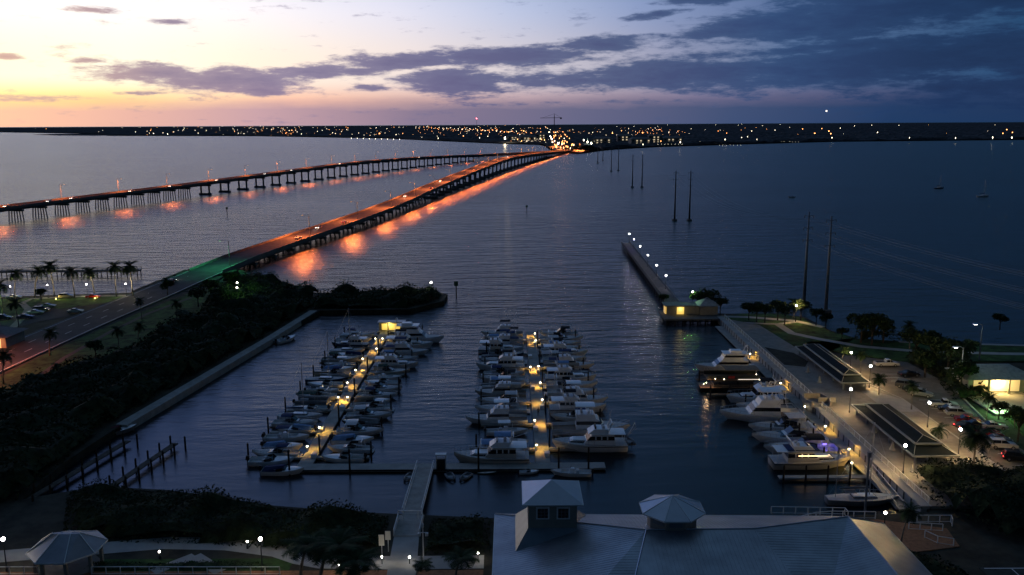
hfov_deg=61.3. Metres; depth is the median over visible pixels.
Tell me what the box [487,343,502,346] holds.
window
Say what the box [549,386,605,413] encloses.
trawler yacht
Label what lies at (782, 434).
window
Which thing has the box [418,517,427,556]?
camera pole
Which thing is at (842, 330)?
tree
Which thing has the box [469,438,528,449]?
express cruiser
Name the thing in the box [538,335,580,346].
express cruiser
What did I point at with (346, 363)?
console boat
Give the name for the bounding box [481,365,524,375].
express cruiser
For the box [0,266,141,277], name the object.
old pier
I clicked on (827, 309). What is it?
power pole
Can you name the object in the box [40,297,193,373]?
footpath
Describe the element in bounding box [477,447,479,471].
mooring pile
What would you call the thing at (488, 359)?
express cruiser
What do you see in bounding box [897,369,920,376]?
car
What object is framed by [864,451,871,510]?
hoist post
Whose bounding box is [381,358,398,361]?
window
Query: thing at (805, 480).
mooring pile
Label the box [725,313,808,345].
lawn
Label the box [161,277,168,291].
palm tree
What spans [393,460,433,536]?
gangway
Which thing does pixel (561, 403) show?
window
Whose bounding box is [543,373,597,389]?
express cruiser
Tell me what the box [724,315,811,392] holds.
railing
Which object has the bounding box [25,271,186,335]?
road kerb
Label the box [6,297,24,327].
palm tree
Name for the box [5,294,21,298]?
car
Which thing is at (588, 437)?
window
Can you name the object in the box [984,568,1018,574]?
court lines
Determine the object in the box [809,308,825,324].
tree
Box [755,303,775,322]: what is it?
tree
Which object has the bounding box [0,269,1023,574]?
ground
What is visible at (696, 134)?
woods
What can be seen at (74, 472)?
old dock
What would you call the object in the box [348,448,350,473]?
mooring pile
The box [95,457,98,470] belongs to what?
mooring pile
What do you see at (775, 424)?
window
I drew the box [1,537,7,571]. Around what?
lamp post
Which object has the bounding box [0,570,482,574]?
footpath
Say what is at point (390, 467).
dock
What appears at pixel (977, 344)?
footpath
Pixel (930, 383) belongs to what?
parking lot
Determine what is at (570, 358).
sport fishing boat
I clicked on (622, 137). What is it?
town building
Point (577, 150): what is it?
road apron
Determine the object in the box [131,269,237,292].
road embankment
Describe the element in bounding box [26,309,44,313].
car
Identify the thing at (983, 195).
sailboat
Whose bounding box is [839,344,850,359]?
palm tree
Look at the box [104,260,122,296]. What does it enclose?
palm tree
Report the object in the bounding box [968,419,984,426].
car
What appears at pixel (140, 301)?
palm tree
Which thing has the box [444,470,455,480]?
dinghy
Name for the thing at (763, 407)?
sport fishing boat
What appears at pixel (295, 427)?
runabout
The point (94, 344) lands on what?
tree
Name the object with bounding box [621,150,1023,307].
power cables
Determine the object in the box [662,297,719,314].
pier house
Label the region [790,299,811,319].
tree
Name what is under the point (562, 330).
express cruiser
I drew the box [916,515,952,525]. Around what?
fence
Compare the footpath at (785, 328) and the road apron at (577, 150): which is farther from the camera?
the road apron at (577, 150)
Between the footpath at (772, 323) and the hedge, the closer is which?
the hedge
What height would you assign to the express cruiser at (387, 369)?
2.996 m
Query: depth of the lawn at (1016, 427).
167.40 m
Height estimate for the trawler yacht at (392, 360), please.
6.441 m
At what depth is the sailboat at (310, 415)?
178.77 m
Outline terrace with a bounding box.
[870,519,959,551]
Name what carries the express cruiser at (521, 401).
on the water
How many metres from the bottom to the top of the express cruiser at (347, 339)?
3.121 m
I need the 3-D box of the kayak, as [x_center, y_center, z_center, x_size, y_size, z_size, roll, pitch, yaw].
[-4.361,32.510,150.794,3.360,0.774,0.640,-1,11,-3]
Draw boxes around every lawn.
[0,290,209,388]
[0,294,128,315]
[94,558,291,571]
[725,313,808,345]
[794,322,1023,362]
[1004,415,1023,435]
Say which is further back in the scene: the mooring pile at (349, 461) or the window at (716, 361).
the window at (716, 361)
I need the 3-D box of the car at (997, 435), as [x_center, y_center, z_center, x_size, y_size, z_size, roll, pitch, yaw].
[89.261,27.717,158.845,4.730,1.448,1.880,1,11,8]
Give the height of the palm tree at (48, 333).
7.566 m
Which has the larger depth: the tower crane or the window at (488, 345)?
the tower crane
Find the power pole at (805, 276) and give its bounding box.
[802,212,813,301]
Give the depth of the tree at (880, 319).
227.36 m
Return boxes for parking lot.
[0,303,69,326]
[840,355,1023,469]
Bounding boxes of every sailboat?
[277,363,322,418]
[305,335,345,382]
[329,309,364,352]
[824,422,899,505]
[977,182,988,196]
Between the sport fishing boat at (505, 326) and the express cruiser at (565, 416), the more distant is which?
the sport fishing boat at (505, 326)
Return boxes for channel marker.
[454,281,457,297]
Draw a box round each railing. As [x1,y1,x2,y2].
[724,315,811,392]
[823,402,929,503]
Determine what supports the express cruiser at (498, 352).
on the water
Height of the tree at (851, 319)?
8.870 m
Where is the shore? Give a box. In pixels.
[10,122,1023,153]
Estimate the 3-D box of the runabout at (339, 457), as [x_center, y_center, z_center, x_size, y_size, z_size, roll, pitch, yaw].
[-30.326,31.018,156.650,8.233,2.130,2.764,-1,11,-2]
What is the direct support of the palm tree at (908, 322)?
on the lawn at (823, 333)
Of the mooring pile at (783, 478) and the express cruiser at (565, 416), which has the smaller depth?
the mooring pile at (783, 478)
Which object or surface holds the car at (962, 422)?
on the parking lot at (930, 383)
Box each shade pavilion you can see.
[795,343,870,389]
[851,403,959,463]
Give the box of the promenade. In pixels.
[729,319,1001,508]
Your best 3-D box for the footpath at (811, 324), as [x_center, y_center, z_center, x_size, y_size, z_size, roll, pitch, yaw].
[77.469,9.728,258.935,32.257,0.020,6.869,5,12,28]
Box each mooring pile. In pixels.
[81,466,83,479]
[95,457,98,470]
[137,467,140,481]
[150,459,152,472]
[267,417,268,433]
[287,450,289,475]
[318,435,320,455]
[337,403,339,423]
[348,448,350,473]
[370,441,371,459]
[390,394,391,411]
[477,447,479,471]
[549,424,550,444]
[558,447,559,468]
[588,447,589,468]
[782,465,784,482]
[804,465,806,482]
[826,465,829,482]
[849,465,851,482]
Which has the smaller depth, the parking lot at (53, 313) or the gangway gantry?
the gangway gantry
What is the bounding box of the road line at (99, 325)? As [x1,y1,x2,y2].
[1,272,220,370]
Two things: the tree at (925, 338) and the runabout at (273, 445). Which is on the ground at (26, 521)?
the tree at (925, 338)
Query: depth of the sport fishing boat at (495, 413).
174.82 m
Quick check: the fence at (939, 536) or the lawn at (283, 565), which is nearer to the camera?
the lawn at (283, 565)
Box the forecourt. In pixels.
[969,392,1023,414]
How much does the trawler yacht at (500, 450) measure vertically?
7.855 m
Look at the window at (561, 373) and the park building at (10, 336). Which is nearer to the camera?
the window at (561, 373)
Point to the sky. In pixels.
(64, 63)
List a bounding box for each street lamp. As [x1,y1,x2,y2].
[218,240,230,266]
[953,346,963,359]
[973,323,982,359]
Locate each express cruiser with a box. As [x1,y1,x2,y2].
[252,442,302,455]
[269,412,317,426]
[296,387,337,399]
[314,366,351,376]
[319,351,358,362]
[327,438,374,453]
[333,420,383,435]
[336,332,370,341]
[338,328,374,337]
[342,405,391,418]
[350,398,394,411]
[355,386,397,397]
[359,380,401,390]
[368,363,409,373]
[375,350,418,361]
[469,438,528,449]
[475,397,529,413]
[478,390,529,404]
[479,346,523,358]
[479,369,527,382]
[479,376,524,388]
[481,351,526,363]
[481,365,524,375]
[485,330,524,340]
[538,329,582,342]
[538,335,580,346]
[539,326,578,335]
[540,340,580,351]
[540,350,585,362]
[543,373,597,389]
[544,381,596,396]
[545,362,590,373]
[551,407,585,420]
[736,394,796,408]
[748,412,818,431]
[752,420,831,443]
[764,432,841,453]
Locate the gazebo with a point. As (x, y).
(69, 552)
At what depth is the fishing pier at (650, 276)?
336.55 m
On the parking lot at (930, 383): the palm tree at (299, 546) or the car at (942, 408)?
the car at (942, 408)
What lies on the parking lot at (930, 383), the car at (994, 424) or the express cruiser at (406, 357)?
the car at (994, 424)
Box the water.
[0,122,1023,517]
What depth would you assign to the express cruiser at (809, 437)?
158.82 m
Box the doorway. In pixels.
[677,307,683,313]
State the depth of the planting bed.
215.77 m
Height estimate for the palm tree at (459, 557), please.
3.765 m
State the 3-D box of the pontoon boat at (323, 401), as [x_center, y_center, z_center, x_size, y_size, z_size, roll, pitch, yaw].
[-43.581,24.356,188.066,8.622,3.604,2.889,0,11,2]
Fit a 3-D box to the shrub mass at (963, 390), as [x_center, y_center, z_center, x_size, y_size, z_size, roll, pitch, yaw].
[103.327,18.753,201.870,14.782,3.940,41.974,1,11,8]
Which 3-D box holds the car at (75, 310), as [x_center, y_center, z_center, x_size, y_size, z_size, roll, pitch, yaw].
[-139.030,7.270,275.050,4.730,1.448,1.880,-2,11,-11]
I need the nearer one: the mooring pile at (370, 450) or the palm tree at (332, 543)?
the palm tree at (332, 543)
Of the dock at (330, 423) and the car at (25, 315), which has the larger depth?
the car at (25, 315)
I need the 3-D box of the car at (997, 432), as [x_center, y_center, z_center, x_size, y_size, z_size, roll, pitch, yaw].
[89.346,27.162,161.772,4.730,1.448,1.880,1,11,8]
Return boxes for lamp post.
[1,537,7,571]
[258,537,263,570]
[902,444,906,473]
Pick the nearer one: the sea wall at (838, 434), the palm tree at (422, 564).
the palm tree at (422, 564)
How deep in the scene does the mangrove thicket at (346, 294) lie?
287.96 m
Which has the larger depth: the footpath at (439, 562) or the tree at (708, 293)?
the tree at (708, 293)
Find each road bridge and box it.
[0,149,563,220]
[188,149,574,271]
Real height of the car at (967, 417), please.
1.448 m
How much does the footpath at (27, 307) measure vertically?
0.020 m
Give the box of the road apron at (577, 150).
[552,144,584,151]
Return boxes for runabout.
[111,424,136,434]
[245,454,293,466]
[258,464,303,475]
[260,440,302,449]
[274,334,295,343]
[279,423,316,431]
[293,403,329,412]
[307,379,345,387]
[321,364,352,370]
[322,451,367,462]
[329,433,373,444]
[333,351,364,357]
[342,417,383,426]
[351,396,389,404]
[364,378,401,385]
[518,469,538,473]
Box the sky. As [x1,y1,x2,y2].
[0,0,1023,126]
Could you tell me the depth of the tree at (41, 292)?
293.53 m
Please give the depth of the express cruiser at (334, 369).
208.56 m
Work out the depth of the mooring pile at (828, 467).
146.01 m
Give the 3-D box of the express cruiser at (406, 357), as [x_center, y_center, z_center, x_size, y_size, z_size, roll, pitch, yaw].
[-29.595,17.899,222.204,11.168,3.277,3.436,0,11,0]
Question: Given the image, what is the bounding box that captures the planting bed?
[765,347,807,366]
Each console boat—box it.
[261,425,308,441]
[304,385,338,392]
[324,356,357,366]
[365,372,401,379]
[483,420,527,435]
[484,437,528,446]
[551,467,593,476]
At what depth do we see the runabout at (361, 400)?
187.62 m
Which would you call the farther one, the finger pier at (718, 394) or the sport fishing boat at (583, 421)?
the finger pier at (718, 394)
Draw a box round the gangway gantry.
[435,453,445,468]
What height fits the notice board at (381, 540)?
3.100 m
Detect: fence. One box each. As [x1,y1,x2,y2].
[0,566,38,573]
[91,566,279,573]
[771,506,848,514]
[801,511,875,518]
[908,522,943,530]
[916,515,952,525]
[924,530,954,545]
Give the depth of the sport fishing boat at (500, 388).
192.25 m
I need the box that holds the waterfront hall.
[492,479,931,574]
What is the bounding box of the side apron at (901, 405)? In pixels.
[862,391,919,411]
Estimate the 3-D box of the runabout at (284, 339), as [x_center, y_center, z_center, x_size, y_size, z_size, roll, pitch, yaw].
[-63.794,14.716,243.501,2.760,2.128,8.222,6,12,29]
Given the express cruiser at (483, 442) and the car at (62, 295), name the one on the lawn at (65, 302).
the car at (62, 295)
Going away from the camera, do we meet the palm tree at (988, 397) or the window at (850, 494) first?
the window at (850, 494)
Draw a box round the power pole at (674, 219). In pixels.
[672,173,678,220]
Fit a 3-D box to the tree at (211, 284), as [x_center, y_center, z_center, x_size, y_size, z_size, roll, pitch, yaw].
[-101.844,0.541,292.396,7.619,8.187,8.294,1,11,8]
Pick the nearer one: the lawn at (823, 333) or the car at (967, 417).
the car at (967, 417)
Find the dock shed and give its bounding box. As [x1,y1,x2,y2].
[377,320,405,333]
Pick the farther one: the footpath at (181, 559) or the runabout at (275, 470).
the runabout at (275, 470)
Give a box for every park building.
[0,326,28,347]
[945,364,1023,393]
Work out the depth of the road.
267.24 m
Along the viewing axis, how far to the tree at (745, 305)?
257.22 m
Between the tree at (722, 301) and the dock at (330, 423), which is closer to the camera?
the dock at (330, 423)
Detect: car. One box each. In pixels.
[0,314,12,319]
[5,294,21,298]
[16,313,33,318]
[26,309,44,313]
[32,306,49,311]
[40,303,55,307]
[58,293,73,297]
[66,308,83,312]
[85,293,100,298]
[873,358,899,366]
[895,378,918,387]
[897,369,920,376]
[902,384,925,391]
[908,387,932,397]
[928,398,959,407]
[937,403,953,411]
[945,406,972,416]
[953,420,976,429]
[954,414,981,420]
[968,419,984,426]
[977,428,1003,435]
[981,420,1008,430]
[982,433,1012,441]
[989,437,1018,448]
[1001,448,1023,461]
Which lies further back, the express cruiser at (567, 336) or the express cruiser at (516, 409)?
the express cruiser at (567, 336)
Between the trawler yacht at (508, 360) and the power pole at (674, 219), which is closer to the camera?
the trawler yacht at (508, 360)
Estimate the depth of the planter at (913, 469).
145.17 m
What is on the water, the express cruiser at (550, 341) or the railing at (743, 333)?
the express cruiser at (550, 341)
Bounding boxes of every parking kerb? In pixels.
[868,384,1002,468]
[950,385,1023,452]
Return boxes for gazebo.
[26,530,107,574]
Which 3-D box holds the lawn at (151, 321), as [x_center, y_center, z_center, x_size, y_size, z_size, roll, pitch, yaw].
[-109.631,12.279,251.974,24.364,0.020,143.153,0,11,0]
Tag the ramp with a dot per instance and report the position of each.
(880, 485)
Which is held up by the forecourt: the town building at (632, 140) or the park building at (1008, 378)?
the park building at (1008, 378)
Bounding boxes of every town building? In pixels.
[506,135,520,139]
[518,135,536,139]
[536,133,547,138]
[592,137,611,143]
[616,134,630,141]
[628,137,650,143]
[648,134,661,142]
[662,136,682,141]
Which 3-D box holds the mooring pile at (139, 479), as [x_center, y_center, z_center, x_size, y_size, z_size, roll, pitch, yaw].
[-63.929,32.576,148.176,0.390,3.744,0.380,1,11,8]
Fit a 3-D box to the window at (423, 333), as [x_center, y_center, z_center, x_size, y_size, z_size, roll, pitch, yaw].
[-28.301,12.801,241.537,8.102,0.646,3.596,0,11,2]
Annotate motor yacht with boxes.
[387,318,443,342]
[695,345,756,372]
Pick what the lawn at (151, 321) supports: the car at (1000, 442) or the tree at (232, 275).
the tree at (232, 275)
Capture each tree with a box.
[0,278,9,313]
[0,346,15,383]
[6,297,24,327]
[7,268,23,298]
[28,265,46,297]
[34,288,46,300]
[39,259,58,295]
[42,326,59,355]
[50,362,61,373]
[62,266,79,296]
[80,267,97,293]
[84,340,103,357]
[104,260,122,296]
[110,325,125,349]
[121,260,138,295]
[133,320,146,342]
[134,297,145,319]
[159,280,174,294]
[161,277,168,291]
[169,299,183,317]
[174,308,188,316]
[188,287,206,306]
[198,278,221,292]
[222,271,239,281]
[278,530,323,574]
[298,527,359,574]
[310,525,368,574]
[331,546,383,574]
[412,556,434,574]
[441,545,479,574]
[658,294,668,305]
[689,291,703,299]
[697,288,721,300]
[713,297,728,314]
[740,302,754,319]
[748,301,764,321]
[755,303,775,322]
[768,300,786,319]
[774,303,796,324]
[787,298,800,317]
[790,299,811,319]
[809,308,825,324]
[819,313,833,327]
[836,327,849,340]
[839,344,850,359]
[847,312,877,342]
[854,349,867,372]
[859,312,888,344]
[872,373,888,394]
[874,318,895,342]
[898,500,922,541]
[900,326,926,349]
[902,320,917,348]
[904,379,918,408]
[913,349,940,377]
[914,330,950,350]
[929,337,973,366]
[930,422,949,439]
[945,359,979,383]
[957,424,995,463]
[963,339,979,356]
[981,390,997,421]
[989,401,1010,419]
[992,313,1009,329]
[1003,405,1023,441]
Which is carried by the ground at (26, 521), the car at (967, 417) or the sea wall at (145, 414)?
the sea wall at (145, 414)
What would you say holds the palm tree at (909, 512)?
on the terrace
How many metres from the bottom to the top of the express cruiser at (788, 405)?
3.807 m
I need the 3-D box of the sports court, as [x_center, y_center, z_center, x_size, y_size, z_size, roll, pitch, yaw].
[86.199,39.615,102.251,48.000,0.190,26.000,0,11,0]
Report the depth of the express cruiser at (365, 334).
246.88 m
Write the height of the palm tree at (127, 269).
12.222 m
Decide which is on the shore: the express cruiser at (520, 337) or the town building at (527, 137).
the town building at (527, 137)
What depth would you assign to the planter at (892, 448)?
155.14 m
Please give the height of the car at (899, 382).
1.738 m
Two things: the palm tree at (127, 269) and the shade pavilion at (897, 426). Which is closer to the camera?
the shade pavilion at (897, 426)
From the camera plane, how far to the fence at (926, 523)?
125.64 m
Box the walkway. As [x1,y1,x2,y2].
[387,536,418,574]
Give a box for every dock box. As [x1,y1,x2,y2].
[310,452,316,457]
[544,450,549,456]
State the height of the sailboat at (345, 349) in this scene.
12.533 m
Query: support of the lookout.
attached to the sea wall at (838, 434)
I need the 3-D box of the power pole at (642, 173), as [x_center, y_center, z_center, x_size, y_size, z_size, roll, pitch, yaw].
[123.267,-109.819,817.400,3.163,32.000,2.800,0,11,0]
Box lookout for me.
[802,393,835,412]
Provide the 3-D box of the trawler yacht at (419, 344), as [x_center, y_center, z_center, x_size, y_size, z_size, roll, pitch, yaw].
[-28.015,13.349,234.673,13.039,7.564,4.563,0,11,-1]
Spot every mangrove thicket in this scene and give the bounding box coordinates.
[0,270,321,501]
[63,478,389,552]
[310,278,440,308]
[424,512,491,554]
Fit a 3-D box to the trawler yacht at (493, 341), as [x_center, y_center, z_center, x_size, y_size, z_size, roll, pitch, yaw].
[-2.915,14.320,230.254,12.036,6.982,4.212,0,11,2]
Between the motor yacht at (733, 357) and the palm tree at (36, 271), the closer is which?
the motor yacht at (733, 357)
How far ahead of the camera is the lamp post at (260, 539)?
114.68 m
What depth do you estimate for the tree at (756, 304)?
254.51 m
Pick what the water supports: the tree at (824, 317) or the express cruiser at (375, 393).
the express cruiser at (375, 393)
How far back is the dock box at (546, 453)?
156.66 m
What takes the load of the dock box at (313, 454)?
on the dock at (330, 423)
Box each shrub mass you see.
[850,327,911,340]
[905,346,990,400]
[909,549,968,574]
[913,454,1023,535]
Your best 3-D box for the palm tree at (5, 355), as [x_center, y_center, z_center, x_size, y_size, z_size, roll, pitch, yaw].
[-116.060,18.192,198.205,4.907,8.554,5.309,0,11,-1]
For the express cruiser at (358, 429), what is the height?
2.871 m
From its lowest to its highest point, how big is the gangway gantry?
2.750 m
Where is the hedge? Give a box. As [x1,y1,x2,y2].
[84,560,260,569]
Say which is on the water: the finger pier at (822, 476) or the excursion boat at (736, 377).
the excursion boat at (736, 377)
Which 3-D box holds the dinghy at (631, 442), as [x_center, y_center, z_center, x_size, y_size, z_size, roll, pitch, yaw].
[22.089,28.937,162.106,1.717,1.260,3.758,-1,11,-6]
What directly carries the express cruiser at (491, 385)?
on the water
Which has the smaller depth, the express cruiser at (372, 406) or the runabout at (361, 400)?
the express cruiser at (372, 406)
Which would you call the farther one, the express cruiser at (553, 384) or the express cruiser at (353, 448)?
the express cruiser at (553, 384)
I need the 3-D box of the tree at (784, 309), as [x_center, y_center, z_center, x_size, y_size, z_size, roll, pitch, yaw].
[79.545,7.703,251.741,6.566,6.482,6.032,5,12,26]
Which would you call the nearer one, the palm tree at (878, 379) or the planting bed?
the palm tree at (878, 379)
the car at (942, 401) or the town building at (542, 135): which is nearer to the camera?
the car at (942, 401)
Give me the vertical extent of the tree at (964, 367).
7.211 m
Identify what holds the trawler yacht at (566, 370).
on the water
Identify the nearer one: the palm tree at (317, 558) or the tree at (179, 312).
the palm tree at (317, 558)
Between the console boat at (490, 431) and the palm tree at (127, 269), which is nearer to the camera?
the console boat at (490, 431)
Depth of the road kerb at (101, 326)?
256.12 m
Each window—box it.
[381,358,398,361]
[396,331,425,335]
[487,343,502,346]
[488,447,515,453]
[498,359,515,363]
[554,370,572,374]
[559,400,579,404]
[585,432,614,440]
[714,359,748,364]
[722,353,743,357]
[752,388,777,394]
[771,421,788,426]
[776,431,800,436]
[784,452,817,457]
[850,494,875,498]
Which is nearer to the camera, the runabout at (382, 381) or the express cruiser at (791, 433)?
the express cruiser at (791, 433)
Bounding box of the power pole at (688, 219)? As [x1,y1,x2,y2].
[687,172,692,220]
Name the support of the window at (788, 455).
in the trawler yacht at (797, 455)
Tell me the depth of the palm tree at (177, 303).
258.25 m
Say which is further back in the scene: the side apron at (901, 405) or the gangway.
the side apron at (901, 405)
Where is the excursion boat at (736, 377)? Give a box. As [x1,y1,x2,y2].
[697,365,773,391]
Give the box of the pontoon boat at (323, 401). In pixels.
[292,390,331,405]
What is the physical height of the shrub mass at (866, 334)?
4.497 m
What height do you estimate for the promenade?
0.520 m
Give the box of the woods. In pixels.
[0,122,1023,149]
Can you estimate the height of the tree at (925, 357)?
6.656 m
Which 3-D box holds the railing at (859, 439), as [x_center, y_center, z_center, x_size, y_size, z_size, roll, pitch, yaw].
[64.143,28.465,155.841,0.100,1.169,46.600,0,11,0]
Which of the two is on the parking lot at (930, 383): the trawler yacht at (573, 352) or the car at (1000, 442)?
the car at (1000, 442)
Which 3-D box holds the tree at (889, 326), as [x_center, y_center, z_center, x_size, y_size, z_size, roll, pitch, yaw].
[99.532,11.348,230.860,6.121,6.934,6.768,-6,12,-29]
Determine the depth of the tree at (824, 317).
247.22 m
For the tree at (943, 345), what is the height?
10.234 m
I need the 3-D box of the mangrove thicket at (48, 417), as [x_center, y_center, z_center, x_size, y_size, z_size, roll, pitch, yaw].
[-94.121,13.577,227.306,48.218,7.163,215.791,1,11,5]
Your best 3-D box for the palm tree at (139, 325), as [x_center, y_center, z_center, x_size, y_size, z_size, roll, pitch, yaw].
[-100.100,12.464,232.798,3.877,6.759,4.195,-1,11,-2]
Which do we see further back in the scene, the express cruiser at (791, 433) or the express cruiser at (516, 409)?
the express cruiser at (516, 409)
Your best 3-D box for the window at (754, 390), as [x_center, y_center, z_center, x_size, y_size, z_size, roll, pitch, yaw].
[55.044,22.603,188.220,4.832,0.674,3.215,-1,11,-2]
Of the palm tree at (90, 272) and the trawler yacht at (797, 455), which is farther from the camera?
the palm tree at (90, 272)
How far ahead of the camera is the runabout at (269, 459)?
154.88 m
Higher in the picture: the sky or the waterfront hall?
the sky
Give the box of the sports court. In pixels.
[979,567,1023,574]
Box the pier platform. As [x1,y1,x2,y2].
[658,310,719,320]
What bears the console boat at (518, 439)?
on the water
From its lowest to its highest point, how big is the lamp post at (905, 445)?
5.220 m
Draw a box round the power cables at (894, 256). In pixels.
[620,157,1021,306]
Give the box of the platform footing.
[663,319,713,324]
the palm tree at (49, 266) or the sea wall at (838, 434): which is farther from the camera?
the palm tree at (49, 266)
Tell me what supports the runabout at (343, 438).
on the water
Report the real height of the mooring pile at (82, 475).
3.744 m
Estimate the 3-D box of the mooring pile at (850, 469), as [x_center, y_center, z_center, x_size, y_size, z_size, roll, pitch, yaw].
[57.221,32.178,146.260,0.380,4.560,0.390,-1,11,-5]
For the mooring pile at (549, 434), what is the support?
in the water
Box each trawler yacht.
[332,327,368,348]
[373,347,417,368]
[384,327,432,348]
[454,423,528,462]
[476,346,524,370]
[478,330,523,353]
[542,334,587,356]
[545,354,595,382]
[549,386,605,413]
[552,412,634,451]
[727,374,788,402]
[768,435,849,469]
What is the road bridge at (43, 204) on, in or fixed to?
in the water
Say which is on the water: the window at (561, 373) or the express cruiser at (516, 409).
the express cruiser at (516, 409)
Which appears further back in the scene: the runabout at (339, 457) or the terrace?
the runabout at (339, 457)
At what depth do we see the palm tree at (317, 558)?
111.56 m
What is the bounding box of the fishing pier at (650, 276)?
[621,241,679,302]
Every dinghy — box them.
[403,470,413,480]
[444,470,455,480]
[459,470,472,480]
[625,437,635,447]
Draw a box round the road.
[0,271,222,372]
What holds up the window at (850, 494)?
in the sailboat at (849, 496)
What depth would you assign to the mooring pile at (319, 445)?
157.98 m
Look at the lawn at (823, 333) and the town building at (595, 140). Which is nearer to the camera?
the lawn at (823, 333)
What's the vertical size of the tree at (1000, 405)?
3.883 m
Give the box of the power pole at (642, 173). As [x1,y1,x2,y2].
[640,154,643,186]
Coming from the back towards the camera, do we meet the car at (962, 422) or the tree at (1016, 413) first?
the car at (962, 422)
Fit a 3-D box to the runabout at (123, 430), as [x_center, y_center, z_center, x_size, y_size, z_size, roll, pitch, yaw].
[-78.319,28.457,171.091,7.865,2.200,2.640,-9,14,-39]
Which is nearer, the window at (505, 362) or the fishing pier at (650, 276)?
the window at (505, 362)
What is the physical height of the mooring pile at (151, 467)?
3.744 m
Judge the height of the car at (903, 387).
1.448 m
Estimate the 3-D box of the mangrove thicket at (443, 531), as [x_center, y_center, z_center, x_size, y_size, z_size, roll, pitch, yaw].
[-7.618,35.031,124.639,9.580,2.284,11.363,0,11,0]
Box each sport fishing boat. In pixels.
[381,334,428,355]
[466,389,527,423]
[475,371,525,397]
[480,324,522,345]
[481,312,522,335]
[544,345,593,368]
[548,372,607,403]
[552,391,629,435]
[720,373,806,421]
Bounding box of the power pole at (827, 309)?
[823,216,836,312]
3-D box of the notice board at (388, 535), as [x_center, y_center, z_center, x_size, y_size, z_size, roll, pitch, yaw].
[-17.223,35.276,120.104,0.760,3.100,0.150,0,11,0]
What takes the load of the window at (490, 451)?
in the trawler yacht at (500, 450)
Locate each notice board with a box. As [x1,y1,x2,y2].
[378,535,383,550]
[385,531,390,551]
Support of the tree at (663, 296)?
on the ground at (26, 521)
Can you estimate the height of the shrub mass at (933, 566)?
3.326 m
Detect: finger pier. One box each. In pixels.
[696,378,709,380]
[706,393,730,395]
[778,475,866,478]
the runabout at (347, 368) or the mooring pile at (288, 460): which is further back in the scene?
the runabout at (347, 368)
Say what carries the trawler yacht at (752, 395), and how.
on the water
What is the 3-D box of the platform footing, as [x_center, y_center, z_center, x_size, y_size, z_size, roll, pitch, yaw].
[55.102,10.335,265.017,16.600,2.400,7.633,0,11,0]
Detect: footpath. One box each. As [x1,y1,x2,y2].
[0,537,483,569]
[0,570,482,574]
[10,295,125,326]
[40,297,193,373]
[150,553,194,572]
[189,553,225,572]
[720,315,824,327]
[746,321,795,324]
[776,324,1023,354]
[898,341,1023,345]
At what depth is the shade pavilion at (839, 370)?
199.44 m
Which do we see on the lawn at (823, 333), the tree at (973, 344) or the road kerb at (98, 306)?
the tree at (973, 344)
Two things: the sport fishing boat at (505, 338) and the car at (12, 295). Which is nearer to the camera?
the sport fishing boat at (505, 338)
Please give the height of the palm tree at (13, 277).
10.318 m
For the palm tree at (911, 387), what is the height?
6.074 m
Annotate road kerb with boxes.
[0,271,223,371]
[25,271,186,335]
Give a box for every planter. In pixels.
[889,441,894,450]
[910,463,916,472]
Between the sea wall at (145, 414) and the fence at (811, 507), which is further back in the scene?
the sea wall at (145, 414)
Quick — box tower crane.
[543,114,561,135]
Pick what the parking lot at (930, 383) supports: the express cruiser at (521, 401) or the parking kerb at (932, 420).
the parking kerb at (932, 420)
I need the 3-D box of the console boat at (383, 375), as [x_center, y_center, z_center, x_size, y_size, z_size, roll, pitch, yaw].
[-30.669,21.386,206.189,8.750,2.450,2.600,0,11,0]
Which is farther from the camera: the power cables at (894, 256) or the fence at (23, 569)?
the power cables at (894, 256)
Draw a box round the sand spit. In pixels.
[33,134,105,135]
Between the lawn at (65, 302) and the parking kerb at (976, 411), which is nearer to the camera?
the parking kerb at (976, 411)
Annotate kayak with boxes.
[477,471,495,473]
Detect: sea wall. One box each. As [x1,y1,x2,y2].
[116,310,316,427]
[715,316,931,512]
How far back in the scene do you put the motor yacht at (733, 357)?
210.22 m
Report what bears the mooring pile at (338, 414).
in the water
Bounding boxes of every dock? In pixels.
[28,440,130,497]
[111,443,177,485]
[250,331,404,463]
[297,462,605,471]
[481,331,581,462]
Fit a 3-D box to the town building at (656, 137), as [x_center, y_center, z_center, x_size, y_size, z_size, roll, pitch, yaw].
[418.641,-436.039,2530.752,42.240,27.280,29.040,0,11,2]
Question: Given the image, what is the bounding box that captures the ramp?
[864,464,904,509]
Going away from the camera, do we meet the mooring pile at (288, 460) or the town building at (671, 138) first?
the mooring pile at (288, 460)
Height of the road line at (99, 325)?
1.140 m
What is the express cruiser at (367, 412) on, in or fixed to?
on the water
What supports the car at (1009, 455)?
on the parking lot at (930, 383)
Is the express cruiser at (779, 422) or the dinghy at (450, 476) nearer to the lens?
the dinghy at (450, 476)

